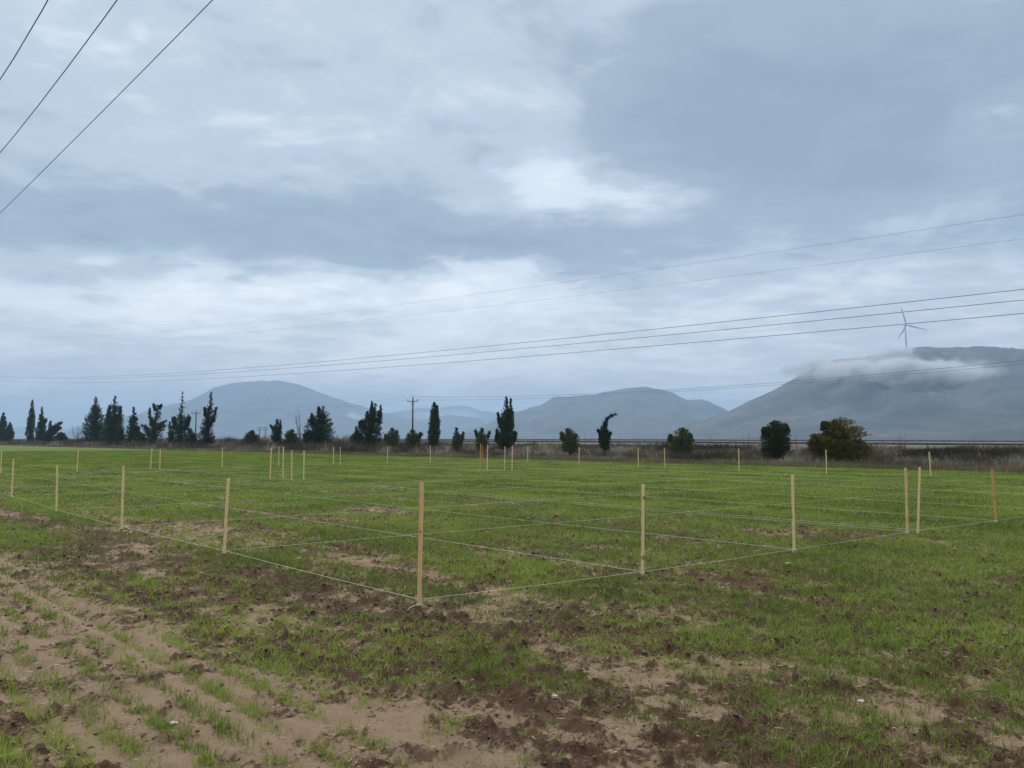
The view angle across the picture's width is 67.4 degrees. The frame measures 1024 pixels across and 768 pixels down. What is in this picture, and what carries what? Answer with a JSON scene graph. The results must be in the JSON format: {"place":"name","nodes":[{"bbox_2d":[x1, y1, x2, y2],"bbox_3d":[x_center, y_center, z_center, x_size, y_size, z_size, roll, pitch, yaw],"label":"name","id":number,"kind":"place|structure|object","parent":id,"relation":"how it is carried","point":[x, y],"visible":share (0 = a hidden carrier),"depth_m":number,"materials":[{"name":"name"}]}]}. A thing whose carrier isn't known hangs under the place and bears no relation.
{"place":"outdoors","nodes":[
{"label":"outdoors","id":0,"kind":"place"},
{"bbox_2d":[0,0,47,79],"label":"power cable","id":1,"kind":"object","parent":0,"point":[24,39],"visible":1,"depth_m":14.10,"materials":[{"name":"metal"}]},
{"bbox_2d":[13,425,86,438],"bbox_3d":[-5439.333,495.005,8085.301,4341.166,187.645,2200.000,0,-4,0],"label":"hill","id":2,"kind":"structure","parent":0,"point":[20,432],"depth_m":7939.61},
{"bbox_2d":[0,0,116,152],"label":"power cable","id":3,"kind":"object","parent":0,"point":[63,72],"visible":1,"depth_m":15.22,"materials":[{"name":"metal"}]},
{"bbox_2d":[0,0,212,212],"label":"power cable","id":4,"kind":"object","parent":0,"point":[119,94],"visible":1,"depth_m":15.98,"materials":[{"name":"metal"}]},
{"bbox_2d":[54,380,461,438],"bbox_3d":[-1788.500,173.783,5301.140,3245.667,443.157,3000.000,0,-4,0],"label":"hill","id":5,"kind":"structure","parent":0,"point":[245,402],"depth_m":4941.13,"materials":[{"name":"grey stone"}]},
{"bbox_2d":[387,406,502,422],"bbox_3d":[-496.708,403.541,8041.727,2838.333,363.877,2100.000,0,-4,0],"label":"hill","id":6,"kind":"structure","parent":0,"point":[464,411],"depth_m":8019.62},
{"bbox_2d":[407,415,486,432],"bbox_3d":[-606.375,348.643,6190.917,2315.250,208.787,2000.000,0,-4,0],"label":"hill","id":7,"kind":"structure","parent":0,"point":[452,422],"depth_m":6070.40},
{"bbox_2d":[0,440,1023,767],"bbox_3d":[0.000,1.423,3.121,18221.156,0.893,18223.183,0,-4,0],"label":"ground","id":8,"kind":"structure","parent":0,"point":[400,724],"depth_m":5.62,"materials":[{"name":"soil"}]},
{"bbox_2d":[0,451,1,473],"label":"wooden stake","id":9,"kind":"object","parent":8,"relation":"on","point":[1,463],"visible":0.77,"depth_m":35.03,"materials":[{"name":"brown wood"}]},
{"bbox_2d":[0,412,7,442],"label":"cypress","id":10,"kind":"object","parent":8,"relation":"on","point":[3,423],"visible":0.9,"depth_m":232.65,"materials":[{"name":"green plant"}]},
{"bbox_2d":[4,422,14,442],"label":"cypress","id":11,"kind":"object","parent":8,"relation":"on","point":[9,433],"visible":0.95,"depth_m":226.16,"materials":[{"name":"green plant"}]},
{"bbox_2d":[11,460,13,497],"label":"wooden stake","id":12,"kind":"object","parent":8,"relation":"on","point":[12,478],"visible":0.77,"depth_m":20.50,"materials":[{"name":"brown wood"}]},
{"bbox_2d":[25,399,35,442],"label":"cypress","id":13,"kind":"object","parent":8,"relation":"on","point":[30,431],"visible":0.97,"depth_m":208.31,"materials":[{"name":"green plant"}]},
{"bbox_2d":[34,406,47,443],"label":"cypress","id":14,"kind":"object","parent":8,"relation":"on","point":[41,426],"visible":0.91,"depth_m":199.07,"materials":[{"name":"green plant"}]},
{"bbox_2d":[42,420,62,442],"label":"leaning cypress","id":15,"kind":"object","parent":8,"relation":"on","point":[51,432],"visible":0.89,"depth_m":194.79,"materials":[{"name":"green plant"}]},
{"bbox_2d":[55,466,57,511],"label":"wooden stake","id":16,"kind":"object","parent":8,"relation":"on","point":[56,503],"visible":0.77,"depth_m":16.48,"materials":[{"name":"brown wood"}]},
{"bbox_2d":[57,473,812,509],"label":"string","id":17,"kind":"object","parent":16,"relation":"attached to","point":[398,493],"visible":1,"depth_m":21.02,"materials":[{"name":"white"}]},
{"bbox_2d":[51,432,67,441],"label":"shrub","id":18,"kind":"object","parent":8,"relation":"on","point":[60,436],"visible":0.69,"depth_m":187.16,"materials":[{"name":"green plant"}]},
{"bbox_2d":[72,426,81,441],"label":"bare sapling","id":19,"kind":"object","parent":8,"relation":"on","point":[76,437],"visible":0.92,"depth_m":175.06,"materials":[{"name":"grey plant"}]},
{"bbox_2d":[80,397,104,445],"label":"conical cypress","id":20,"kind":"object","parent":8,"relation":"on","point":[93,424],"visible":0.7,"depth_m":165.58,"materials":[{"name":"green plant"}]},
{"bbox_2d":[98,396,125,444],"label":"conical cypress","id":21,"kind":"object","parent":8,"relation":"on","point":[113,419],"visible":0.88,"depth_m":156.63,"materials":[{"name":"green plant"}]},
{"bbox_2d":[114,424,124,444],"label":"shrub","id":22,"kind":"object","parent":8,"relation":"on","point":[119,436],"visible":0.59,"depth_m":150.44,"materials":[{"name":"green plant"}]},
{"bbox_2d":[120,466,124,530],"bbox_3d":[-6.750,2.080,13.309,0.049,1.314,0.035,1,-4,-16],"label":"wooden stake","id":23,"kind":"object","parent":8,"relation":"on","point":[122,497],"visible":0.9,"depth_m":13.31,"materials":[{"name":"brown wood"}]},
{"bbox_2d":[134,475,925,525],"bbox_3d":[5.353,3.141,22.685,30.686,0.012,0.004,3,-5,-38],"label":"string","id":24,"kind":"object","parent":23,"relation":"attached to","point":[470,504],"visible":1,"depth_m":17.26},
{"bbox_2d":[125,407,140,442],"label":"cypress","id":25,"kind":"object","parent":8,"relation":"on","point":[134,428],"visible":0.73,"depth_m":148.02,"materials":[{"name":"green plant"}]},
{"bbox_2d":[131,431,148,444],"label":"shrub","id":26,"kind":"object","parent":8,"relation":"on","point":[140,436],"visible":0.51,"depth_m":141.91,"materials":[{"name":"green plant"}]},
{"bbox_2d":[140,403,166,445],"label":"ragged cypress","id":27,"kind":"object","parent":8,"relation":"on","point":[153,429],"visible":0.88,"depth_m":140.24,"materials":[{"name":"green plant"}]},
{"bbox_2d":[166,391,190,443],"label":"spired cypress","id":28,"kind":"object","parent":8,"relation":"on","point":[178,428],"visible":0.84,"depth_m":130.80,"materials":[{"name":"green plant"}]},
{"bbox_2d":[183,428,198,445],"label":"shrub","id":29,"kind":"object","parent":8,"relation":"on","point":[192,436],"visible":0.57,"depth_m":124.53,"materials":[{"name":"green plant"}]},
{"bbox_2d":[197,392,217,444],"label":"spired cypress","id":30,"kind":"object","parent":8,"relation":"on","point":[206,433],"visible":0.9,"depth_m":122.57,"materials":[{"name":"green plant"}]},
{"bbox_2d":[222,479,229,555],"bbox_3d":[-3.888,1.911,10.438,0.075,1.241,0.044,2,-5,-26],"label":"wooden stake","id":31,"kind":"object","parent":8,"relation":"on","point":[226,515],"visible":0.87,"depth_m":10.43,"materials":[{"name":"brown wood"}]},
{"bbox_2d":[234,483,1020,549],"bbox_3d":[8.172,2.903,19.370,30.097,0.012,0.004,3,-5,-37],"label":"string","id":32,"kind":"object","parent":31,"relation":"attached to","point":[546,523],"visible":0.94,"depth_m":13.16,"materials":[{"name":"white"}]},
{"bbox_2d":[243,430,259,445],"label":"shrub","id":33,"kind":"object","parent":8,"relation":"on","point":[251,435],"visible":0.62,"depth_m":110.94,"materials":[{"name":"green plant"}]},
{"bbox_2d":[270,448,271,479],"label":"wooden stake","id":34,"kind":"object","parent":8,"relation":"on","point":[270,462],"visible":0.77,"depth_m":29.65,"materials":[{"name":"brown wood"}]},
{"bbox_2d":[161,469,899,530],"bbox_3d":[-5.974,3.376,25.967,0.091,0.012,36.611,4,-6,-43],"label":"string","id":35,"kind":"object","parent":34,"relation":"attached to","point":[583,504],"visible":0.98,"depth_m":17.26,"materials":[{"name":"white"}]},
{"bbox_2d":[269,419,281,442],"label":"cypress","id":36,"kind":"object","parent":8,"relation":"on","point":[277,432],"visible":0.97,"depth_m":105.54,"materials":[{"name":"green plant"}]},
{"bbox_2d":[282,447,283,479],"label":"wooden stake","id":37,"kind":"object","parent":8,"relation":"on","point":[283,466],"visible":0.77,"depth_m":29.64,"materials":[{"name":"brown wood"}]},
{"bbox_2d":[282,429,299,446],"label":"shrub","id":38,"kind":"object","parent":8,"relation":"on","point":[290,436],"visible":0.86,"depth_m":102.44,"materials":[{"name":"green plant"}]},
{"bbox_2d":[294,410,309,444],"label":"bare tree","id":39,"kind":"object","parent":8,"relation":"on","point":[299,434],"visible":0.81,"depth_m":100.49,"materials":[{"name":"grey plant"}]},
{"bbox_2d":[303,451,304,480],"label":"wooden stake","id":40,"kind":"object","parent":8,"relation":"on","point":[303,463],"visible":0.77,"depth_m":29.21,"materials":[{"name":"brown wood"}]},
{"bbox_2d":[302,406,335,446],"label":"broad conifer","id":41,"kind":"object","parent":8,"relation":"on","point":[320,425],"visible":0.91,"depth_m":96.33,"materials":[{"name":"green plant"}]},
{"bbox_2d":[349,434,359,446],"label":"shrub","id":42,"kind":"object","parent":8,"relation":"on","point":[351,438],"visible":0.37,"depth_m":89.28,"materials":[{"name":"green plant"}]},
{"bbox_2d":[353,401,383,448],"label":"broad conifer","id":43,"kind":"object","parent":8,"relation":"on","point":[368,426],"visible":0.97,"depth_m":88.10,"materials":[{"name":"green plant"}]},
{"bbox_2d":[383,427,400,447],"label":"shrub","id":44,"kind":"object","parent":8,"relation":"on","point":[392,437],"visible":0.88,"depth_m":84.81,"materials":[{"name":"green plant"}]},
{"bbox_2d":[407,398,417,428],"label":"power pole","id":45,"kind":"object","parent":8,"relation":"on","point":[412,401],"visible":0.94,"depth_m":150.02,"materials":[{"name":"grey wood"}]},
{"bbox_2d":[213,396,411,410],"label":"power cable","id":46,"kind":"object","parent":45,"relation":"attached to","point":[285,408],"visible":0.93,"depth_m":187.80,"materials":[{"name":"black metal"}]},
{"bbox_2d":[418,360,1023,396],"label":"power cable","id":47,"kind":"object","parent":45,"relation":"attached to","point":[750,384],"visible":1,"depth_m":96.85,"materials":[{"name":"black metal"}]},
{"bbox_2d":[485,364,1016,399],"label":"power cable","id":48,"kind":"object","parent":45,"relation":"attached to","point":[768,385],"visible":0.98,"depth_m":96.27,"materials":[{"name":"black metal"}]},
{"bbox_2d":[405,429,422,447],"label":"shrub","id":49,"kind":"object","parent":8,"relation":"on","point":[413,437],"visible":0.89,"depth_m":81.93,"materials":[{"name":"green plant"}]},
{"bbox_2d":[406,483,423,610],"bbox_3d":[-0.917,1.620,7.258,0.158,1.366,0.040,1,-4,-19],"label":"wooden stake","id":50,"kind":"object","parent":8,"relation":"on","point":[420,546],"visible":0.91,"depth_m":7.27,"materials":[{"name":"brown wood"}]},
{"bbox_2d":[2,493,416,598],"bbox_3d":[-13.421,2.980,20.442,0.178,0.012,36.471,4,-6,-43],"label":"string","id":51,"kind":"object","parent":50,"relation":"attached to","point":[247,556],"visible":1,"depth_m":9.40,"materials":[{"name":"white"}]},
{"bbox_2d":[424,517,1018,598],"bbox_3d":[11.496,2.665,16.053,30.400,0.012,0.170,3,-5,-36],"label":"string","id":52,"kind":"object","parent":50,"relation":"attached to","point":[685,565],"visible":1,"depth_m":8.98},
{"bbox_2d":[426,402,440,451],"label":"column cypress","id":53,"kind":"object","parent":8,"relation":"on","point":[434,429],"depth_m":79.43,"materials":[{"name":"green plant"}]},
{"bbox_2d":[451,427,464,450],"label":"shrub","id":54,"kind":"object","parent":8,"relation":"on","point":[457,439],"visible":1,"depth_m":76.75,"materials":[{"name":"green plant"}]},
{"bbox_2d":[474,428,490,449],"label":"shrub","id":55,"kind":"object","parent":8,"relation":"on","point":[480,437],"visible":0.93,"depth_m":74.12,"materials":[{"name":"green plant"}]},
{"bbox_2d":[494,397,517,451],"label":"tall cypress","id":56,"kind":"object","parent":8,"relation":"on","point":[506,436],"visible":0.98,"depth_m":70.97,"materials":[{"name":"green plant"}]},
{"bbox_2d":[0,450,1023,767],"bbox_3d":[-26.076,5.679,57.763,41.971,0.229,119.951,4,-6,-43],"label":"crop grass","id":57,"kind":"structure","parent":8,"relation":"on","point":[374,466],"depth_m":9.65,"materials":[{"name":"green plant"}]},
{"bbox_2d":[0,486,1023,767],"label":"soil clods","id":58,"kind":"object","parent":8,"relation":"on","point":[854,626],"visible":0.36,"depth_m":6.75,"materials":[{"name":"brown soil"}]},
{"bbox_2d":[0,433,1023,469],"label":"bare brush","id":59,"kind":"object","parent":8,"relation":"on","point":[995,452],"visible":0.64,"depth_m":61.09,"materials":[{"name":"brown plant"}]},
{"bbox_2d":[4,552,1023,767],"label":"straw bits","id":60,"kind":"object","parent":8,"relation":"on","point":[480,661],"visible":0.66,"depth_m":5.34,"materials":[{"name":"beige plant"}]},
{"bbox_2d":[14,439,1023,446],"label":"guard rail","id":61,"kind":"object","parent":8,"relation":"on","point":[946,442],"visible":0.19,"depth_m":60.15,"materials":[{"name":"metal"}]},
{"bbox_2d":[559,428,579,454],"bbox_3d":[4.862,4.929,64.707,1.873,2.537,1.774,0,-4,0],"label":"shrub","id":62,"kind":"object","parent":8,"relation":"on","point":[569,440],"visible":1,"depth_m":64.50,"materials":[{"name":"green plant"}]},
{"bbox_2d":[596,413,616,453],"bbox_3d":[7.737,4.140,62.538,1.651,3.654,1.212,-3,-5,31],"label":"bent cypress","id":63,"kind":"object","parent":8,"relation":"on","point":[604,434],"visible":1,"depth_m":62.54,"materials":[{"name":"green plant"}]},
{"bbox_2d":[640,484,646,576],"bbox_3d":[1.532,1.782,8.765,0.146,1.260,0.040,-2,-4,20],"label":"wooden stake","id":64,"kind":"object","parent":8,"relation":"on","point":[642,524],"visible":0.83,"depth_m":8.78,"materials":[{"name":"brown wood"}]},
{"bbox_2d":[2,472,635,570],"bbox_3d":[-10.911,3.083,21.878,0.004,0.012,36.156,4,-6,-43],"label":"string","id":65,"kind":"object","parent":64,"relation":"attached to","point":[381,531],"visible":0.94,"depth_m":12.30,"materials":[{"name":"white"}]},
{"bbox_2d":[666,427,694,456],"bbox_3d":[12.374,4.393,56.141,1.989,2.549,2.065,-3,-5,33],"label":"shrub","id":66,"kind":"object","parent":8,"relation":"on","point":[679,442],"visible":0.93,"depth_m":55.94,"materials":[{"name":"green plant"}]},
{"bbox_2d":[350,464,1022,494],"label":"string","id":67,"kind":"object","parent":8,"relation":"on","point":[735,481],"visible":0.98,"depth_m":27.15,"materials":[{"name":"white"}]},
{"bbox_2d":[427,435,1023,450],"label":"dry stalks","id":68,"kind":"object","parent":8,"relation":"on","point":[748,443],"visible":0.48,"depth_m":56.94,"materials":[{"name":"brown plant"}]},
{"bbox_2d":[503,460,1023,478],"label":"string","id":69,"kind":"object","parent":8,"relation":"on","point":[783,471],"visible":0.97,"depth_m":35.91,"materials":[{"name":"white"}]},
{"bbox_2d":[760,420,794,460],"bbox_3d":[17.293,3.830,50.363,2.174,3.072,2.180,0,-4,0],"label":"round bush","id":70,"kind":"object","parent":8,"relation":"on","point":[776,442],"visible":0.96,"depth_m":50.01,"materials":[{"name":"green plant"}]},
{"bbox_2d":[791,475,795,553],"bbox_3d":[3.865,1.896,10.551,0.049,1.287,0.035,2,-4,-23],"label":"wooden stake","id":71,"kind":"object","parent":8,"relation":"on","point":[793,514],"visible":0.9,"depth_m":10.55,"materials":[{"name":"brown wood"}]},
{"bbox_2d":[81,471,787,548],"bbox_3d":[-8.364,3.193,23.421,0.026,0.012,35.585,4,-6,-43],"label":"string","id":72,"kind":"object","parent":71,"relation":"attached to","point":[498,517],"visible":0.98,"depth_m":14.65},
{"bbox_2d":[794,439,809,456],"bbox_3d":[18.808,4.292,49.645,1.042,1.772,0.917,3,-5,-32],"label":"bare sapling","id":73,"kind":"object","parent":8,"relation":"on","point":[803,452],"visible":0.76,"depth_m":49.67,"materials":[{"name":"brown plant"}]},
{"bbox_2d":[806,417,873,462],"bbox_3d":[20.250,3.558,47.354,3.723,3.151,3.766,-3,-5,36],"label":"round bush","id":74,"kind":"object","parent":8,"relation":"on","point":[838,442],"visible":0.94,"depth_m":46.87,"materials":[{"name":"green plant"}]},
{"bbox_2d":[904,468,908,535],"bbox_3d":[6.481,2.034,12.614,0.052,1.307,0.035,-1,-4,14],"label":"wooden stake","id":75,"kind":"object","parent":8,"relation":"on","point":[906,501],"visible":0.89,"depth_m":12.62,"materials":[{"name":"brown wood"}]},
{"bbox_2d":[917,467,920,533],"bbox_3d":[6.727,2.035,12.698,0.115,1.315,0.047,0,-4,0],"label":"wooden stake","id":76,"kind":"object","parent":8,"relation":"on","point":[918,502],"visible":0.89,"depth_m":12.70,"materials":[{"name":"brown wood"}]},
{"bbox_2d":[991,469,997,523],"bbox_3d":[8.977,2.197,14.289,0.076,1.221,0.035,0,-4,0],"label":"wooden stake","id":77,"kind":"object","parent":8,"relation":"on","point":[994,499],"visible":0.92,"depth_m":14.29,"materials":[{"name":"orange wood"}]},
{"bbox_2d":[232,467,984,519],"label":"string","id":78,"kind":"object","parent":77,"relation":"attached to","point":[663,497],"visible":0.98,"depth_m":19.57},
{"bbox_2d":[0,444,1023,472],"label":"verge grass","id":79,"kind":"structure","parent":0,"point":[984,468],"depth_m":50.59,"materials":[{"name":"green plant"}]},
{"bbox_2d":[0,0,1023,428],"label":"sky","id":80,"kind":"structure","parent":0,"point":[277,160],"materials":[{"name":"grey"}]},
{"bbox_2d":[3,300,1021,378],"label":"power cable","id":81,"kind":"object","parent":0,"point":[640,337],"visible":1,"depth_m":74.89,"materials":[{"name":"black metal"}]},
{"bbox_2d":[3,289,1023,377],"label":"power cable","id":82,"kind":"object","parent":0,"point":[613,333],"visible":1,"depth_m":74.81,"materials":[{"name":"black metal"}]},
{"bbox_2d":[11,313,1023,382],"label":"power cable","id":83,"kind":"object","parent":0,"point":[636,347],"visible":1,"depth_m":75.65,"materials":[{"name":"black metal"}]},
{"bbox_2d":[30,214,1022,336],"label":"power cable","id":84,"kind":"object","parent":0,"point":[631,272],"visible":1,"depth_m":90.49,"materials":[{"name":"black metal"}]},
{"bbox_2d":[85,238,1023,343],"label":"power cable","id":85,"kind":"object","parent":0,"point":[642,287],"visible":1,"depth_m":91.93,"materials":[{"name":"black metal"}]},
{"bbox_2d":[446,387,727,438],"bbox_3d":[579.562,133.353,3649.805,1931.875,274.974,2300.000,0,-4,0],"label":"hill","id":86,"kind":"structure","parent":0,"point":[652,411],"depth_m":3335.57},
{"bbox_2d":[612,346,1023,439],"bbox_3d":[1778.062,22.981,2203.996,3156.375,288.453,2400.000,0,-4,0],"label":"hill","id":87,"kind":"structure","parent":0,"point":[977,402],"depth_m":1840.87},
{"bbox_2d":[898,308,925,348],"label":"wind turbine","id":88,"kind":"object","parent":87,"relation":"on","point":[905,329],"visible":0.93,"depth_m":2462.50,"materials":[{"name":"paint"}]},
{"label":"wooden stake","id":89,"kind":"object","parent":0,"visible":0},
{"bbox_2d":[294,466,1008,507],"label":"string","id":90,"kind":"object","parent":89,"relation":"attached to","point":[692,489],"visible":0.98,"depth_m":22.19,"materials":[{"name":"white"}]},
{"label":"wooden stake","id":91,"kind":"object","parent":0,"visible":0},
{"bbox_2d":[358,464,1006,492],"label":"string","id":92,"kind":"object","parent":91,"relation":"attached to","point":[715,479],"visible":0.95,"depth_m":28.17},
{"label":"wooden stake","id":93,"kind":"object","parent":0,"visible":0},
{"bbox_2d":[19,467,634,487],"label":"string","id":94,"kind":"object","parent":93,"relation":"attached to","point":[308,478],"visible":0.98,"depth_m":29.40,"materials":[{"name":"white"}]},
{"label":"wooden stake","id":95,"kind":"object","parent":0,"visible":0},
{"bbox_2d":[171,469,912,529],"bbox_3d":[-5.515,3.386,26.112,0.321,0.012,36.379,4,-6,-43],"label":"string","id":96,"kind":"object","parent":95,"relation":"attached to","point":[605,504],"visible":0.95,"depth_m":17.39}
]}

